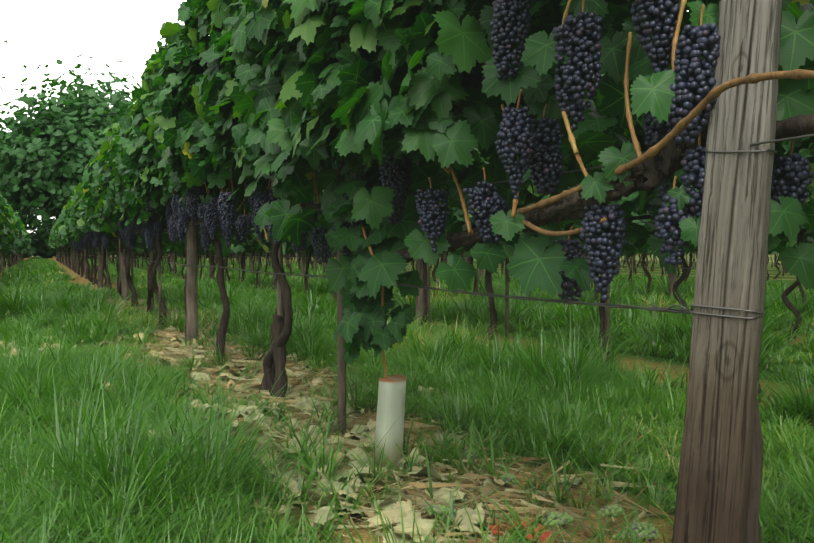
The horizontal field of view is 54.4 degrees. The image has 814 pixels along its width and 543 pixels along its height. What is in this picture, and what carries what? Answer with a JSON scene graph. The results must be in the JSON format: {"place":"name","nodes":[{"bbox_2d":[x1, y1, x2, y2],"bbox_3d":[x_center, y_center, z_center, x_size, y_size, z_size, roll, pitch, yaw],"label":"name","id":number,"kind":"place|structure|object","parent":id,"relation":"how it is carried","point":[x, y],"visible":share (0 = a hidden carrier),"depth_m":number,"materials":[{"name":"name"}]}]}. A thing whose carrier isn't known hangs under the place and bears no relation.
{"place":"outdoors","nodes":[
{"label":"outdoors","id":0,"kind":"place"},
{"bbox_2d":[0,0,185,232],"label":"sky","id":1,"kind":"structure","parent":0,"point":[106,31],"materials":[{"name":"white"}]},
{"bbox_2d":[0,257,484,284],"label":"grass","id":2,"kind":"structure","parent":0,"point":[50,269],"depth_m":22.40,"materials":[{"name":"green plant"}]},
{"bbox_2d":[0,277,813,542],"bbox_3d":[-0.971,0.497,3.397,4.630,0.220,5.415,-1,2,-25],"label":"grass","id":3,"kind":"structure","parent":0,"point":[649,411],"depth_m":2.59,"materials":[{"name":"green plant"}]},
{"bbox_2d":[0,252,813,542],"bbox_3d":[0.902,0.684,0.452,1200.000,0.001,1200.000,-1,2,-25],"label":"ground","id":4,"kind":"structure","parent":0,"point":[659,521],"depth_m":2.70,"materials":[{"name":"brown soil"}]},
{"bbox_2d":[0,85,56,249],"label":"tree","id":5,"kind":"object","parent":4,"relation":"on","point":[25,223],"visible":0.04,"depth_m":73.78,"materials":[{"name":"green plant"}]},
{"bbox_2d":[0,23,141,257],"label":"tree","id":6,"kind":"object","parent":4,"relation":"on","point":[52,148],"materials":[{"name":"green plant"}]},
{"bbox_2d":[0,309,584,542],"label":"fallen leaves","id":7,"kind":"object","parent":4,"relation":"on","point":[408,516],"visible":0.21,"depth_m":2.32,"materials":[{"name":"beige plant"}]},
{"bbox_2d":[0,275,612,346],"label":"grass","id":8,"kind":"structure","parent":4,"relation":"on","point":[51,285],"depth_m":8.08,"materials":[{"name":"green plant"}]},
{"bbox_2d":[0,224,649,257],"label":"hedgerow foliage","id":9,"kind":"object","parent":4,"relation":"on","point":[33,250],"visible":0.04,"depth_m":75.22,"materials":[{"name":"green plant"}]},
{"bbox_2d":[96,297,675,542],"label":"straw litter","id":10,"kind":"object","parent":4,"relation":"on","point":[438,485],"visible":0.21,"depth_m":2.41,"materials":[{"name":"beige plant"}]},
{"bbox_2d":[375,374,406,468],"bbox_3d":[-0.054,0.492,2.534,0.099,0.315,0.093,-1,2,-25],"label":"vine grow tube","id":11,"kind":"object","parent":4,"relation":"on","point":[391,400],"visible":0.81,"depth_m":2.50,"materials":[{"name":"white plastic"}]},
{"bbox_2d":[2,219,785,341],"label":"trellis posts","id":12,"kind":"object","parent":4,"relation":"on","point":[191,289],"visible":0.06,"depth_m":7.37,"materials":[{"name":"brown wood"}]},
{"bbox_2d":[69,0,813,318],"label":"trellis wires","id":13,"kind":"object","parent":12,"relation":"attached to","point":[685,310],"visible":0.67,"depth_m":1.56,"materials":[{"name":"grey metal"}]},
{"bbox_2d":[1,159,810,438],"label":"vine stakes","id":14,"kind":"object","parent":4,"relation":"on","point":[341,362],"visible":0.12,"depth_m":4.92,"materials":[{"name":"brown wood"}]},
{"bbox_2d":[0,114,813,542],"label":"vine trunks","id":15,"kind":"object","parent":4,"relation":"on","point":[658,168],"visible":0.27,"depth_m":3.59,"materials":[{"name":"brown wood"}]},
{"bbox_2d":[142,181,331,263],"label":"grape clusters","id":16,"kind":"object","parent":15,"relation":"hanging from","point":[219,214],"visible":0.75,"depth_m":4.13,"materials":[{"name":"purple food"}]},
{"bbox_2d":[309,122,422,364],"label":"vine leaves","id":17,"kind":"object","parent":15,"relation":"attached to","point":[366,325],"visible":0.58,"depth_m":2.44,"materials":[{"name":"green plant"}]},
{"bbox_2d":[72,203,672,251],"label":"grape clusters","id":18,"kind":"object","parent":15,"relation":"hanging from","point":[127,234],"visible":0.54,"depth_m":8.50,"materials":[{"name":"purple food"}]},
{"bbox_2d":[0,130,813,258],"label":"vine leaves","id":19,"kind":"object","parent":15,"relation":"attached to","point":[77,219],"visible":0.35,"depth_m":12.25,"materials":[{"name":"green plant"}]},
{"bbox_2d":[127,0,686,377],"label":"vine shoots","id":20,"kind":"object","parent":15,"relation":"attached to","point":[571,139],"visible":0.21,"depth_m":1.49,"materials":[{"name":"brown plant"}]},
{"bbox_2d":[86,0,813,256],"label":"vine leaves","id":21,"kind":"object","parent":15,"relation":"attached to","point":[171,127],"visible":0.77,"depth_m":4.15,"materials":[{"name":"green plant"}]},
{"bbox_2d":[223,0,813,298],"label":"vine leaves","id":22,"kind":"object","parent":15,"relation":"attached to","point":[301,71],"visible":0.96,"depth_m":1.86,"materials":[{"name":"green plant"}]},
{"bbox_2d":[244,0,793,239],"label":"grape stems","id":23,"kind":"object","parent":15,"relation":"attached to","point":[699,135],"visible":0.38,"depth_m":1.43,"materials":[{"name":"green plant"}]},
{"bbox_2d":[330,0,813,301],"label":"grape clusters","id":24,"kind":"object","parent":15,"relation":"hanging from","point":[533,149],"visible":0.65,"depth_m":1.43,"materials":[{"name":"purple food"}]},
{"bbox_2d":[517,69,813,235],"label":"vine canes","id":25,"kind":"object","parent":15,"relation":"attached to","point":[717,91],"visible":0.9,"depth_m":1.22,"materials":[{"name":"brown wood"}]},
{"bbox_2d":[72,281,813,542],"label":"grass strip","id":26,"kind":"object","parent":4,"relation":"on","point":[179,320],"depth_m":2.42,"materials":[{"name":"green plant"}]},
{"bbox_2d":[234,448,659,541],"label":"weeds","id":27,"kind":"object","parent":4,"relation":"on","point":[642,529],"visible":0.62,"depth_m":1.94,"materials":[{"name":"green plant"}]},
{"bbox_2d":[672,0,782,542],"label":"post","id":28,"kind":"object","parent":4,"relation":"on","point":[714,483],"visible":0.98,"depth_m":1.24,"materials":[{"name":"brown wood"}]},
{"bbox_2d":[184,264,813,441],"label":"grass","id":29,"kind":"structure","parent":0,"point":[808,347],"depth_m":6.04,"materials":[{"name":"green plant"}]}
]}

